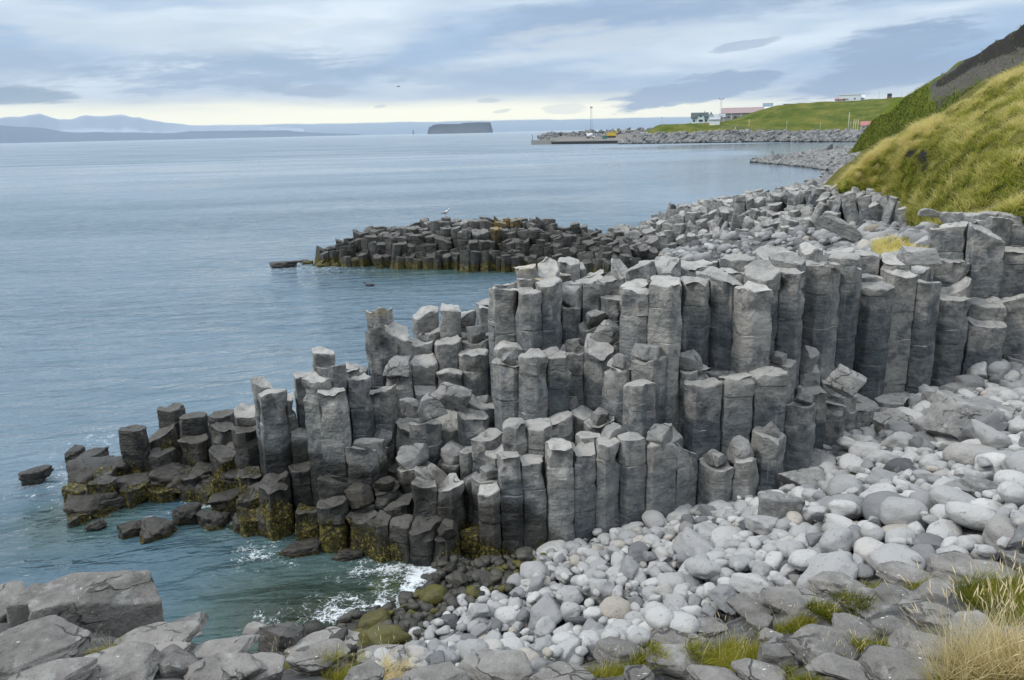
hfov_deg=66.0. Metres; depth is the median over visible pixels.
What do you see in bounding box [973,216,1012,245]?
basalt column
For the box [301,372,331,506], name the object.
basalt column
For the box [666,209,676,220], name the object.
basalt column
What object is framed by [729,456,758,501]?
basalt column
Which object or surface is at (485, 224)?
basalt column
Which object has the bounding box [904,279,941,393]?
basalt column
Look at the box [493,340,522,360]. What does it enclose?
basalt column
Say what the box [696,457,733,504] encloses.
basalt column
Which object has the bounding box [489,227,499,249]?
basalt column
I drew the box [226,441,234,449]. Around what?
basalt column
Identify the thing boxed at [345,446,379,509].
basalt column
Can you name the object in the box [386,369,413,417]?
basalt column
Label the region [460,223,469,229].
basalt column
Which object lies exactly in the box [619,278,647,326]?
basalt column
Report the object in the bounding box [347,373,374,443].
basalt column
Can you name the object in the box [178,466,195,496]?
basalt column
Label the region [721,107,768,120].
warehouse
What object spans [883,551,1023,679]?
dry grass clump
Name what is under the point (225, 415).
basalt column
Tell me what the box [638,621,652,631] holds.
beach cobble
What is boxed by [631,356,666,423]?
basalt column
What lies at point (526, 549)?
beach cobble
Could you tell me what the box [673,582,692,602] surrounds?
beach cobble
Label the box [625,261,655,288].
basalt column
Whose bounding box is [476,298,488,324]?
basalt column
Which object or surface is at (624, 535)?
beach cobble
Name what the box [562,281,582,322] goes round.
basalt column
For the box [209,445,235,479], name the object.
basalt column
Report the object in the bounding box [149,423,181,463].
basalt column
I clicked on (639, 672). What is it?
rock slab
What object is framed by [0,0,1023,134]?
sky
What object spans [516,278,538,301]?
basalt column
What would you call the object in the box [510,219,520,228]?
basalt column
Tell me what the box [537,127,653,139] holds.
mole rubble
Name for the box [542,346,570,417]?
basalt column
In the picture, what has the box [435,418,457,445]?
basalt column
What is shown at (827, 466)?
beach cobble
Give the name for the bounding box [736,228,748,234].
basalt column
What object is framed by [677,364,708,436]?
basalt column
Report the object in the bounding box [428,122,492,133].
table island
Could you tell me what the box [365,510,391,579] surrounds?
basalt column
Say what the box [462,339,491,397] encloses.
basalt column
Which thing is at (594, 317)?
tumbled block
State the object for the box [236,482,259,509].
basalt column
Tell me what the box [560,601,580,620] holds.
beach cobble
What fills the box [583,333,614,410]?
basalt column
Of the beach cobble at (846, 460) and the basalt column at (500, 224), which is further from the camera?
the basalt column at (500, 224)
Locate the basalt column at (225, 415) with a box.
[208,409,234,445]
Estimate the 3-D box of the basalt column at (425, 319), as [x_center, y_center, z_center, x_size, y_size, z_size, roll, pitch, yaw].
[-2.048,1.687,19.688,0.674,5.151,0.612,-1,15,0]
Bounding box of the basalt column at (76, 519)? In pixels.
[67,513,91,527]
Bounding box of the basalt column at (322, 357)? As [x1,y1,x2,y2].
[312,346,334,371]
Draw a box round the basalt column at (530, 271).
[514,264,537,278]
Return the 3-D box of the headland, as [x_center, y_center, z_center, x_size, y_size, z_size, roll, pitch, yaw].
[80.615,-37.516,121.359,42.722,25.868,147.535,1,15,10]
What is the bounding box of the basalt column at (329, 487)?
[317,475,349,500]
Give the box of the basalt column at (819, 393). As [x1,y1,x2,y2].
[796,385,826,449]
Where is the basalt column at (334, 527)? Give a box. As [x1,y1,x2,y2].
[317,495,349,582]
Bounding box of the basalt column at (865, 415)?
[856,403,873,428]
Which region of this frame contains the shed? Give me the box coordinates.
[709,117,719,124]
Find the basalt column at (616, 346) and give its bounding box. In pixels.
[612,341,619,353]
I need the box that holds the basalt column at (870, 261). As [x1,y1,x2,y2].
[854,250,880,275]
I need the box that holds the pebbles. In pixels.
[337,219,1023,670]
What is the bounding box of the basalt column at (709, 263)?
[691,260,719,267]
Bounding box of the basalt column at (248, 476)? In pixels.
[237,466,261,498]
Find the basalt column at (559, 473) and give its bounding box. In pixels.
[544,438,574,541]
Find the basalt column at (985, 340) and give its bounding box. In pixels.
[960,316,1006,377]
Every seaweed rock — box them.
[18,465,53,485]
[62,489,118,517]
[64,444,85,462]
[66,455,114,483]
[76,447,108,458]
[83,518,106,529]
[100,494,124,508]
[101,456,128,475]
[114,473,150,493]
[116,520,140,539]
[132,472,148,477]
[139,516,177,544]
[143,452,150,472]
[148,462,186,490]
[164,473,208,493]
[171,503,201,525]
[189,461,211,475]
[196,510,230,530]
[207,487,238,511]
[221,467,237,483]
[232,512,239,532]
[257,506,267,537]
[269,260,298,267]
[278,537,319,557]
[331,548,363,561]
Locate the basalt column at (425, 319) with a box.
[412,305,438,337]
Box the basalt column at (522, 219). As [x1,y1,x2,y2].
[518,217,527,227]
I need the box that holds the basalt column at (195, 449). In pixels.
[177,433,209,466]
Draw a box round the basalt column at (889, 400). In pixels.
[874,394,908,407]
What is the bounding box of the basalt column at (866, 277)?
[862,273,885,281]
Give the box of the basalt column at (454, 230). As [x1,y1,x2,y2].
[451,226,460,247]
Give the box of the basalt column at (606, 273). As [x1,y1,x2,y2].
[601,271,610,276]
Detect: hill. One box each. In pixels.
[644,97,901,133]
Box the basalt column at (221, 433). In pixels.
[210,422,234,445]
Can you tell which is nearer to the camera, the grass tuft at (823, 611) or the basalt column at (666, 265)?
the grass tuft at (823, 611)
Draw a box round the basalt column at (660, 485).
[645,441,677,517]
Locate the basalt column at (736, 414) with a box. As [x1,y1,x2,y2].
[719,372,754,460]
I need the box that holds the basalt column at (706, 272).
[696,266,727,305]
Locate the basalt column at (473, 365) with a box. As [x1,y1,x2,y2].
[458,348,488,396]
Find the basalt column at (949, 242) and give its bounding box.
[928,221,968,259]
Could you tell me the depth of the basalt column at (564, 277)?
17.99 m
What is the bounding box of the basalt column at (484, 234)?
[480,228,489,239]
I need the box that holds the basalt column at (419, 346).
[411,338,433,356]
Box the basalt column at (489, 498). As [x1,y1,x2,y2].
[477,482,500,556]
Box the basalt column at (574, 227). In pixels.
[570,222,579,233]
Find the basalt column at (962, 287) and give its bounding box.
[940,276,971,297]
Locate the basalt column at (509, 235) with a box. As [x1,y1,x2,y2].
[505,231,516,238]
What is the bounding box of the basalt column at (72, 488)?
[61,480,92,502]
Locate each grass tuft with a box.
[81,633,130,655]
[276,649,289,668]
[316,634,374,679]
[375,628,423,679]
[585,647,630,678]
[620,619,672,673]
[675,611,773,671]
[768,599,829,634]
[774,640,839,679]
[803,585,878,625]
[842,612,907,653]
[856,576,880,588]
[900,572,936,589]
[933,530,1023,615]
[957,563,1023,625]
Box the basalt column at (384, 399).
[370,384,397,461]
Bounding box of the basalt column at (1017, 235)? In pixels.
[998,212,1023,246]
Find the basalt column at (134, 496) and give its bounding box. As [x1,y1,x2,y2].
[119,482,147,508]
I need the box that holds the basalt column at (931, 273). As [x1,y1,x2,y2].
[912,264,933,281]
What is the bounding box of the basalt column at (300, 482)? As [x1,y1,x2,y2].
[289,461,312,523]
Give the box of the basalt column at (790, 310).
[774,267,805,398]
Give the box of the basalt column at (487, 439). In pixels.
[470,428,502,472]
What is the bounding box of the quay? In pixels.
[531,139,621,144]
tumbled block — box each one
[344,481,374,509]
[373,476,394,490]
[374,428,392,446]
[382,355,410,376]
[396,443,428,469]
[437,518,457,540]
[440,439,464,465]
[462,471,477,497]
[466,325,485,343]
[477,395,492,403]
[480,465,497,479]
[501,352,517,365]
[562,285,582,309]
[565,338,579,352]
[569,396,579,411]
[585,309,607,328]
[589,319,619,344]
[590,407,609,424]
[601,422,624,439]
[612,353,628,368]
[630,343,660,360]
[646,423,672,449]
[679,349,702,373]
[703,448,727,466]
[706,370,736,380]
[726,435,753,465]
[762,421,780,437]
[770,351,786,364]
[793,389,813,404]
[799,345,819,373]
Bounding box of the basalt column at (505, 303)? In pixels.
[492,286,517,345]
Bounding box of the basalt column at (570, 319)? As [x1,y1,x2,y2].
[561,303,580,344]
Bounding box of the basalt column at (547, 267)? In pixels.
[537,257,559,277]
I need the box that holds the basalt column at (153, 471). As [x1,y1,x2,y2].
[146,468,156,498]
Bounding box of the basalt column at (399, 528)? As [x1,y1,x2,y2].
[389,514,413,575]
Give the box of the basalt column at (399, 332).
[385,322,412,360]
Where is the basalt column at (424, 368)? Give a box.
[411,353,437,393]
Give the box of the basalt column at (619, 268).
[611,258,627,278]
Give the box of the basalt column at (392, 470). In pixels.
[388,461,399,480]
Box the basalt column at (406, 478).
[397,461,429,494]
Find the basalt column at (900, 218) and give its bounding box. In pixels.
[895,206,906,227]
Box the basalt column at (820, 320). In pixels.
[801,265,840,385]
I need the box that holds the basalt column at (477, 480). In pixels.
[471,473,497,526]
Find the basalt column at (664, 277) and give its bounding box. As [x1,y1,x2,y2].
[650,275,681,370]
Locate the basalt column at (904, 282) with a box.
[883,269,918,394]
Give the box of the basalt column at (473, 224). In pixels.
[469,220,478,228]
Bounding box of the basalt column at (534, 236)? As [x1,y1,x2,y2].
[528,230,539,245]
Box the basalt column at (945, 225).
[938,222,957,227]
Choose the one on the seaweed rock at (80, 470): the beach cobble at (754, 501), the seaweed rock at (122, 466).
the seaweed rock at (122, 466)
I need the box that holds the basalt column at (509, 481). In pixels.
[496,451,523,557]
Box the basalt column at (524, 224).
[522,221,531,228]
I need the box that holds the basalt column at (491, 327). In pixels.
[488,281,517,403]
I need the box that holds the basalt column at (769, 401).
[748,366,787,441]
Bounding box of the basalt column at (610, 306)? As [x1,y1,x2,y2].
[601,295,620,324]
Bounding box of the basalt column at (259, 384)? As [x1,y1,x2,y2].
[251,376,272,477]
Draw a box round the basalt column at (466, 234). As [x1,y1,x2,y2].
[462,229,470,243]
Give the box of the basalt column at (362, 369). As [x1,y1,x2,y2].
[345,362,368,374]
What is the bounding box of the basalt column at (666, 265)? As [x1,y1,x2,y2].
[655,255,680,276]
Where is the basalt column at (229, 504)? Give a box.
[209,493,237,516]
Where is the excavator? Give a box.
[606,130,617,137]
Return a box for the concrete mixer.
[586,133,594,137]
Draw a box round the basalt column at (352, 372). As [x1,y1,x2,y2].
[346,368,360,393]
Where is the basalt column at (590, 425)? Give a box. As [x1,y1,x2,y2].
[583,416,613,434]
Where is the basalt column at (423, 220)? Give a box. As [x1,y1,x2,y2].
[420,217,428,227]
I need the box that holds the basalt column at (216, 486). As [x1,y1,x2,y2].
[209,480,238,495]
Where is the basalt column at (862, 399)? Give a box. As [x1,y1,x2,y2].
[856,393,880,411]
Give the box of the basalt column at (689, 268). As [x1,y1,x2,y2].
[681,261,707,276]
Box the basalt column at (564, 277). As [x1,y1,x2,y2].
[560,272,570,282]
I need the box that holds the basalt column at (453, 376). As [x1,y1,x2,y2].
[436,368,463,386]
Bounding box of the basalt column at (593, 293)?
[582,283,604,321]
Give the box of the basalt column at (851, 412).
[821,380,857,431]
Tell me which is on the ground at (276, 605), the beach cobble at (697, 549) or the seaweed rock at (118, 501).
the beach cobble at (697, 549)
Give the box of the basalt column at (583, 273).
[580,262,586,277]
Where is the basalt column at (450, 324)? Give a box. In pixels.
[439,303,460,339]
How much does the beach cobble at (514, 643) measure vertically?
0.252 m
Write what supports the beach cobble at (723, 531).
on the ground at (276, 605)
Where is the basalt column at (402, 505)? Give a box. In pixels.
[383,493,413,517]
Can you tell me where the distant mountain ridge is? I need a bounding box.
[0,114,303,132]
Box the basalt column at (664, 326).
[647,277,681,430]
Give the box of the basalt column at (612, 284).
[596,275,624,294]
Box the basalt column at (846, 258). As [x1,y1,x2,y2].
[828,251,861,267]
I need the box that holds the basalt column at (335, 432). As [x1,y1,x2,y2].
[316,387,350,483]
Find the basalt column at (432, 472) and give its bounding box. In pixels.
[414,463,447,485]
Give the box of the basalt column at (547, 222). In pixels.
[543,217,550,231]
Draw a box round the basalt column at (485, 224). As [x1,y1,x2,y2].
[479,220,491,230]
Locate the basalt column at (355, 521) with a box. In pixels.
[345,510,377,576]
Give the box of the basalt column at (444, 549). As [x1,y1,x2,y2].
[433,532,459,567]
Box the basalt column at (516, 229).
[510,226,519,236]
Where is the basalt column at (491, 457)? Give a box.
[485,444,502,467]
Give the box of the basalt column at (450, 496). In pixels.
[437,473,466,556]
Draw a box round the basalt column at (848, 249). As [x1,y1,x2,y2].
[824,247,854,260]
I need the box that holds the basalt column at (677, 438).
[671,427,682,447]
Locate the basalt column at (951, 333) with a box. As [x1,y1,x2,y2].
[930,296,970,386]
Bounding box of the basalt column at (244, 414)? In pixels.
[234,403,255,426]
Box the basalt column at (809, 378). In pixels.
[799,364,820,387]
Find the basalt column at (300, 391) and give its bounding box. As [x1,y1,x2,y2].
[293,372,311,429]
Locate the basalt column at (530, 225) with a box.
[526,222,535,228]
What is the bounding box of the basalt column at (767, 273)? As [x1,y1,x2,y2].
[744,259,780,359]
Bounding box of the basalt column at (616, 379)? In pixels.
[601,358,631,425]
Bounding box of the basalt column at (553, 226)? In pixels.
[548,223,557,232]
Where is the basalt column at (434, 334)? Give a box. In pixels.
[417,327,439,353]
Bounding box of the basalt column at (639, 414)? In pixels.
[622,379,655,447]
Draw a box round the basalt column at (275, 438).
[257,389,294,519]
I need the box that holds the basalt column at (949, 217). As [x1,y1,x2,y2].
[940,211,969,223]
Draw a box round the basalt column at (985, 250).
[965,222,1005,298]
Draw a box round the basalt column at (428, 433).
[409,419,442,465]
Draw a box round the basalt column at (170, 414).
[157,403,185,454]
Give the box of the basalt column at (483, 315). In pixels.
[478,304,488,332]
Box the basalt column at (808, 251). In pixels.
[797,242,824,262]
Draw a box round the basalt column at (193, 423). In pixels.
[179,411,210,449]
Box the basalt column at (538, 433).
[525,418,551,480]
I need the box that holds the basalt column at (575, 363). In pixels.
[560,342,583,405]
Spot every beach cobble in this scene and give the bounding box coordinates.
[304,619,326,634]
[329,627,348,640]
[346,623,357,630]
[355,628,365,645]
[358,608,390,628]
[358,623,411,646]
[374,647,388,660]
[397,618,417,631]
[398,591,414,600]
[404,640,427,647]
[405,645,428,660]
[419,584,447,605]
[427,638,442,650]
[430,650,444,664]
[435,645,456,664]
[436,613,458,629]
[441,640,447,646]
[449,643,456,650]
[452,570,468,589]
[455,640,464,650]
[459,639,487,660]
[465,603,490,619]
[478,570,491,585]
[483,630,502,640]
[485,639,503,649]
[487,601,503,609]
[493,605,517,626]
[500,637,524,649]
[515,546,532,555]
[516,647,539,660]
[520,561,547,578]
[527,592,562,629]
[530,648,543,657]
[530,657,553,673]
[534,616,555,637]
[534,636,555,650]
[536,540,565,555]
[544,636,580,661]
[551,632,575,644]
[553,622,573,633]
[554,566,572,582]
[555,585,582,604]
[555,585,583,603]
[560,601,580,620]
[563,541,581,552]
[578,617,604,636]
[578,630,600,653]
[582,577,615,604]
[583,548,602,558]
[583,567,596,577]
[583,607,601,621]
[586,629,604,655]
[587,558,606,569]
[588,641,596,655]
[599,596,631,618]
[601,628,619,638]
[605,565,620,580]
[609,540,625,548]
[609,627,627,640]
[610,619,632,631]
[611,550,625,565]
[617,530,638,540]
[618,555,640,579]
[624,611,641,619]
[627,626,650,647]
[628,541,647,562]
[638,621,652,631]
[641,533,660,548]
[641,585,655,600]
[641,601,668,618]
[642,510,667,527]
[645,605,673,629]
[649,526,665,534]
[657,572,685,588]
[662,593,688,610]
[666,504,695,517]
[669,611,699,633]
[672,527,714,553]
[673,524,679,533]
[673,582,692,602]
[677,557,692,574]
[680,605,702,614]
[684,558,720,579]
[691,545,711,556]
[693,521,718,529]
[693,553,709,559]
[695,525,712,540]
[696,504,716,516]
[706,550,725,560]
[707,500,733,509]
[708,584,738,614]
[710,508,729,518]
[710,525,741,544]
[717,577,729,585]
[719,520,731,525]
[722,539,740,548]
[729,554,752,571]
[729,573,770,593]
[732,507,757,534]
[733,547,757,570]
[734,500,748,510]
[744,515,776,534]
[746,536,761,549]
[748,497,758,505]
[752,560,771,575]
[756,484,773,494]
[764,551,783,570]
[767,528,789,539]
[769,570,787,586]
[775,540,806,559]
[777,559,803,573]
[786,511,803,524]
[788,524,809,536]
[788,549,817,571]
[791,486,803,497]
[793,532,808,547]
[796,551,858,592]
[801,488,816,501]
[802,510,816,524]
[805,532,822,547]
[807,543,821,553]
[815,496,829,503]
[819,462,839,472]
[819,527,855,552]
[820,482,828,492]
[820,493,862,520]
[821,513,858,531]
[826,474,862,495]
[828,499,857,515]
[833,470,855,475]
[837,436,855,449]
[839,453,863,469]
[843,430,850,436]
[848,441,881,458]
[848,524,862,539]
[853,537,884,565]
[854,436,877,442]
[857,520,868,525]
[859,482,899,499]
[860,522,884,542]
[861,491,905,525]
[862,429,878,437]
[865,450,891,457]
[865,468,898,484]
[869,543,925,570]
[877,478,893,485]
[879,497,928,530]
[881,431,913,449]
[882,524,907,542]
[883,422,916,433]
[883,458,912,471]
[885,527,915,546]
[892,479,909,486]
[897,407,923,418]
[901,447,920,463]
[901,490,914,497]
[903,483,919,488]
[905,394,920,407]
[909,491,933,511]
[910,544,935,570]
[912,415,925,430]
[912,431,936,441]
[912,532,943,550]
[913,400,930,411]
[918,384,935,392]
[919,453,941,467]
[920,482,930,490]
[923,460,948,468]
[926,519,963,538]
[928,485,975,504]
[929,478,954,490]
[929,504,950,519]
[933,470,950,476]
[935,436,958,444]
[936,451,944,460]
[940,536,957,547]
[942,545,968,554]
[943,443,996,465]
[945,501,995,530]
[954,467,971,474]
[955,375,984,387]
[957,412,1008,441]
[957,535,977,543]
[958,468,973,473]
[960,439,980,443]
[966,361,986,378]
[967,534,984,544]
[970,498,1002,510]
[971,419,1011,449]
[974,452,1007,473]
[975,450,1012,455]
[977,398,1001,405]
[983,513,1023,553]
[985,386,1008,392]
[987,359,1010,377]
[993,469,1023,485]
[997,481,1023,507]
[998,389,1019,401]
[998,408,1013,421]
[999,380,1020,389]
[1001,450,1023,472]
[1005,419,1023,433]
[1008,434,1019,444]
[1008,524,1023,547]
[1009,362,1022,372]
[1009,509,1023,521]
[1013,387,1023,396]
[1014,515,1023,526]
[1015,355,1023,360]
[1018,432,1023,446]
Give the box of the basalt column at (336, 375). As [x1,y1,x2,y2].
[316,364,352,446]
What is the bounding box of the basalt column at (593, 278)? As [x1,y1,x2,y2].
[575,274,602,282]
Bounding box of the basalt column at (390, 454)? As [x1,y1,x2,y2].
[386,444,394,467]
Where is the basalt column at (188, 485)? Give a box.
[176,474,203,501]
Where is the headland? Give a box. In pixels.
[855,24,1023,152]
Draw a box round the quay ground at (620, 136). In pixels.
[550,130,841,139]
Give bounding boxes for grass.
[830,25,1023,254]
[836,628,868,674]
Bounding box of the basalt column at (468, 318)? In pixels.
[461,310,475,331]
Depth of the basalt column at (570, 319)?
17.23 m
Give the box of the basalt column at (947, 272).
[932,258,969,286]
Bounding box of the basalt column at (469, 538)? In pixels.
[459,526,478,560]
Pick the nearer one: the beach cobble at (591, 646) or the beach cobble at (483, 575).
the beach cobble at (591, 646)
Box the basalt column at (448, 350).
[434,335,461,370]
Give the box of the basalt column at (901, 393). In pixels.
[889,392,909,401]
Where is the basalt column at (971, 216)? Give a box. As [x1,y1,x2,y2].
[963,211,999,221]
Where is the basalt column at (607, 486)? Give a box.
[595,436,619,537]
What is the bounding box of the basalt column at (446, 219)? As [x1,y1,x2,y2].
[441,217,450,221]
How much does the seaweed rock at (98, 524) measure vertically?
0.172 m
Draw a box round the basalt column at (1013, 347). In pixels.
[1000,294,1023,358]
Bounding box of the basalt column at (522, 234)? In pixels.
[517,230,528,239]
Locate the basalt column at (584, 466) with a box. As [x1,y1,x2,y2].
[573,442,596,542]
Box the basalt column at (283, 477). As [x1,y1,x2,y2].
[259,470,294,525]
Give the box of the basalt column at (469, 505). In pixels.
[462,493,474,527]
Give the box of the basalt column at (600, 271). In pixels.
[587,269,603,275]
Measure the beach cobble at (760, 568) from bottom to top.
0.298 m
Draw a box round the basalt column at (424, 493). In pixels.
[411,477,437,517]
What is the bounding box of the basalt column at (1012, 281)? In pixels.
[998,246,1023,297]
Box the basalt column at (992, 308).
[967,296,1006,321]
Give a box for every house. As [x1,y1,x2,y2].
[685,111,713,123]
[835,97,845,101]
[839,94,861,100]
[860,121,871,129]
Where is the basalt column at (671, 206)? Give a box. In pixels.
[666,202,675,211]
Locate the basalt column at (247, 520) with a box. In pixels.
[236,506,257,537]
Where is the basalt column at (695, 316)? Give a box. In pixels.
[678,277,710,371]
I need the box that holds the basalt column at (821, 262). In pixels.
[818,261,837,264]
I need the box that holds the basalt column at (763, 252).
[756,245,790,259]
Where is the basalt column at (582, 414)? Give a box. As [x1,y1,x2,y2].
[571,405,593,443]
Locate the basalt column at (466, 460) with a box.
[459,446,472,479]
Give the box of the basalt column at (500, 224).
[494,221,505,227]
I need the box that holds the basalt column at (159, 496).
[147,487,176,502]
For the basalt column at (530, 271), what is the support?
on the ground at (276, 605)
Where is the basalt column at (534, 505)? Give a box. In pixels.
[520,453,546,550]
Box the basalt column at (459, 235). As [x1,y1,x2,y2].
[457,230,461,246]
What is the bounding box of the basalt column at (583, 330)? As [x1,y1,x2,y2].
[577,321,598,345]
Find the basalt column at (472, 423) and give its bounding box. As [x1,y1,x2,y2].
[457,408,488,445]
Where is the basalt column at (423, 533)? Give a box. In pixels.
[408,515,441,575]
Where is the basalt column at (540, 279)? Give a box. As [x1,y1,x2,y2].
[534,276,561,319]
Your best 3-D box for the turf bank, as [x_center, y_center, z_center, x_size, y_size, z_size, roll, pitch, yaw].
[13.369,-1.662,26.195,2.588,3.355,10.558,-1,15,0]
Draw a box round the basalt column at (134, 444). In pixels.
[118,424,149,473]
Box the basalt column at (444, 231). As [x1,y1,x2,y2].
[440,227,450,236]
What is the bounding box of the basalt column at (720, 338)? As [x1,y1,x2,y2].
[708,273,742,370]
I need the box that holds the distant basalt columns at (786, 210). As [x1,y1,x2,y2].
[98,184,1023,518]
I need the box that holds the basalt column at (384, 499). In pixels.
[373,480,402,511]
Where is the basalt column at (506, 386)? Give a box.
[492,358,518,431]
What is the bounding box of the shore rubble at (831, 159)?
[750,143,860,191]
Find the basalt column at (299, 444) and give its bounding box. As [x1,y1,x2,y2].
[290,428,308,463]
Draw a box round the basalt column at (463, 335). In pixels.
[461,332,466,340]
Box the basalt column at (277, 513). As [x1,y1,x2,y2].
[258,481,294,540]
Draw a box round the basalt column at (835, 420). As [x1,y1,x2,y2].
[823,400,846,445]
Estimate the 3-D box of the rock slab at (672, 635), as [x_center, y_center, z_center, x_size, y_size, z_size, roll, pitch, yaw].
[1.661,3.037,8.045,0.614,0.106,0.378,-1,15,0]
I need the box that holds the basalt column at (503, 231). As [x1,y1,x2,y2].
[501,229,508,241]
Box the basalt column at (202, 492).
[194,474,216,504]
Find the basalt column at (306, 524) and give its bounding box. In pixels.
[295,503,319,540]
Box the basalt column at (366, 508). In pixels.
[348,502,374,526]
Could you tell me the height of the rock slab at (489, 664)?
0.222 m
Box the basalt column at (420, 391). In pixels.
[413,385,435,403]
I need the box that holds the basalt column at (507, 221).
[502,219,509,228]
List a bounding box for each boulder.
[366,570,406,593]
[399,397,418,417]
[417,392,446,422]
[434,382,472,412]
[624,231,639,238]
[640,224,650,230]
[757,490,804,518]
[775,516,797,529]
[778,466,825,486]
[810,449,836,466]
[812,215,861,241]
[822,363,867,397]
[831,436,885,456]
[873,408,914,433]
[896,246,941,264]
[910,404,928,414]
[917,208,939,217]
[920,391,934,402]
[922,390,1004,438]
[938,382,984,395]
[943,479,975,496]
[961,474,997,498]
[974,431,1011,438]
[995,404,1021,416]
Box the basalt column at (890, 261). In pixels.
[880,250,911,276]
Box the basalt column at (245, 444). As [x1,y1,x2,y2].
[231,425,259,471]
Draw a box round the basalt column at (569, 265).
[557,256,580,281]
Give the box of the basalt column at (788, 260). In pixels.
[769,252,805,317]
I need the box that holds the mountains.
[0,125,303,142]
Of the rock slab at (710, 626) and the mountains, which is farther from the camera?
the mountains
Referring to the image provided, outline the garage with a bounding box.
[712,114,725,121]
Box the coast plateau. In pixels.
[176,130,359,135]
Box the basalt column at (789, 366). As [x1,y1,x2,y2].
[769,359,795,403]
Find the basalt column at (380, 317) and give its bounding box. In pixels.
[365,307,393,329]
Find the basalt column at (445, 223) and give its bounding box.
[438,221,450,226]
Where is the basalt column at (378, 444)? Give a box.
[352,438,387,478]
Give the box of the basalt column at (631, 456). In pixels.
[616,432,646,527]
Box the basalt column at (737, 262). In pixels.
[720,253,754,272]
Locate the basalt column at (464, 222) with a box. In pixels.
[459,219,468,224]
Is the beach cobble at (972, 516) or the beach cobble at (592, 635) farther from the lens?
the beach cobble at (972, 516)
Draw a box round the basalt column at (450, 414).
[436,409,457,420]
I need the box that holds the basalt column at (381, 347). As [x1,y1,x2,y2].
[365,327,397,389]
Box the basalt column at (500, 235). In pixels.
[497,227,501,249]
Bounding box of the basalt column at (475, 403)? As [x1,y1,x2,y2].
[467,394,494,427]
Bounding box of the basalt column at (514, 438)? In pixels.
[502,417,527,455]
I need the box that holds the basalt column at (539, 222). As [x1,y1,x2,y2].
[535,217,543,230]
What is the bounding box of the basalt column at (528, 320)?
[515,287,542,352]
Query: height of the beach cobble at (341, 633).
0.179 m
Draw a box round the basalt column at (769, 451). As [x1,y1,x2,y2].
[751,426,785,489]
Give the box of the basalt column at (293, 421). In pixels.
[286,391,298,431]
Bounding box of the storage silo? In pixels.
[763,103,772,106]
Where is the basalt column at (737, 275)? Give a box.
[719,267,743,284]
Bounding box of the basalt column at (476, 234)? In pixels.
[472,229,480,240]
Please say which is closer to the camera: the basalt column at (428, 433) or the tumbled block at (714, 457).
the tumbled block at (714, 457)
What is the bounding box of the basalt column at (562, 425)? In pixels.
[549,411,573,442]
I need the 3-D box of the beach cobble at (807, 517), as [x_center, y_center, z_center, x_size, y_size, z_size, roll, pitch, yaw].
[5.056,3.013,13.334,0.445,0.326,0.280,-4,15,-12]
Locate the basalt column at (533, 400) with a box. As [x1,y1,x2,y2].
[518,348,548,420]
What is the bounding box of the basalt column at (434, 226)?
[430,221,440,233]
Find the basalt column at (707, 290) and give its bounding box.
[680,276,709,302]
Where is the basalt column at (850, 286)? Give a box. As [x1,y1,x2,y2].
[824,262,861,369]
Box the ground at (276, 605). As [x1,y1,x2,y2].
[0,223,1016,679]
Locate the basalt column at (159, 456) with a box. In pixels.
[148,447,177,470]
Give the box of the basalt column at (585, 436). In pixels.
[575,431,600,446]
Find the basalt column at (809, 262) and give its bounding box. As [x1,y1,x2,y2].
[805,260,819,264]
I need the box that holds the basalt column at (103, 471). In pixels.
[94,466,117,478]
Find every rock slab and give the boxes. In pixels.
[0,581,26,622]
[0,615,92,678]
[6,583,42,626]
[8,657,97,679]
[28,570,163,635]
[84,641,164,679]
[109,620,199,647]
[155,644,197,678]
[156,641,190,650]
[172,611,208,637]
[184,652,267,679]
[192,634,259,658]
[242,621,265,641]
[251,652,285,679]
[257,622,306,651]
[284,626,359,652]
[286,638,349,675]
[344,661,384,679]
[355,644,405,664]
[388,676,410,679]
[402,662,468,679]
[457,648,533,679]
[529,661,596,679]
[593,636,644,664]
[623,664,654,679]
[646,644,705,679]
[649,627,706,646]
[685,664,742,679]
[694,615,727,637]
[726,591,773,618]
[730,658,790,679]
[744,610,772,634]
[757,627,783,641]
[757,636,798,670]
[758,586,825,614]
[786,624,859,664]
[805,652,872,679]
[807,571,865,596]
[808,602,841,619]
[831,613,876,643]
[836,587,891,618]
[859,644,947,679]
[871,615,916,635]
[874,582,917,603]
[875,561,934,585]
[888,628,950,660]
[898,599,955,626]
[914,577,960,598]
[929,554,1023,581]
[937,550,972,558]
[947,610,995,650]
[995,625,1023,646]
[998,551,1023,573]
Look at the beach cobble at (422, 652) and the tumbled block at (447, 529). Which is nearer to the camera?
the beach cobble at (422, 652)
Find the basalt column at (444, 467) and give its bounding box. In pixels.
[437,459,459,479]
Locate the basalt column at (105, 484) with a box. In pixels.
[86,475,116,493]
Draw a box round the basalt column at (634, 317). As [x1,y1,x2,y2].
[619,287,648,362]
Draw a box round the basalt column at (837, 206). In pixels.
[831,194,843,212]
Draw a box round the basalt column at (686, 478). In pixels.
[673,442,697,507]
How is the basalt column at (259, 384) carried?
on the ground at (276, 605)
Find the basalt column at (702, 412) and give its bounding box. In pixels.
[683,377,722,463]
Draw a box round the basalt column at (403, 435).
[396,417,418,456]
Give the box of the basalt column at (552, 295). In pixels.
[535,277,562,349]
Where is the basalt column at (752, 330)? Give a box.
[730,280,773,373]
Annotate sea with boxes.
[0,129,855,643]
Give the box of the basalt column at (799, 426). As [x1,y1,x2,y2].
[783,400,815,471]
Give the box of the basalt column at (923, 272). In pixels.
[911,265,930,281]
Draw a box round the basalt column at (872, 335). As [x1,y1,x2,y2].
[853,281,894,400]
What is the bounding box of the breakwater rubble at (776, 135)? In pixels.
[617,128,864,143]
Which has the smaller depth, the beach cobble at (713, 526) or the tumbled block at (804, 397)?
the beach cobble at (713, 526)

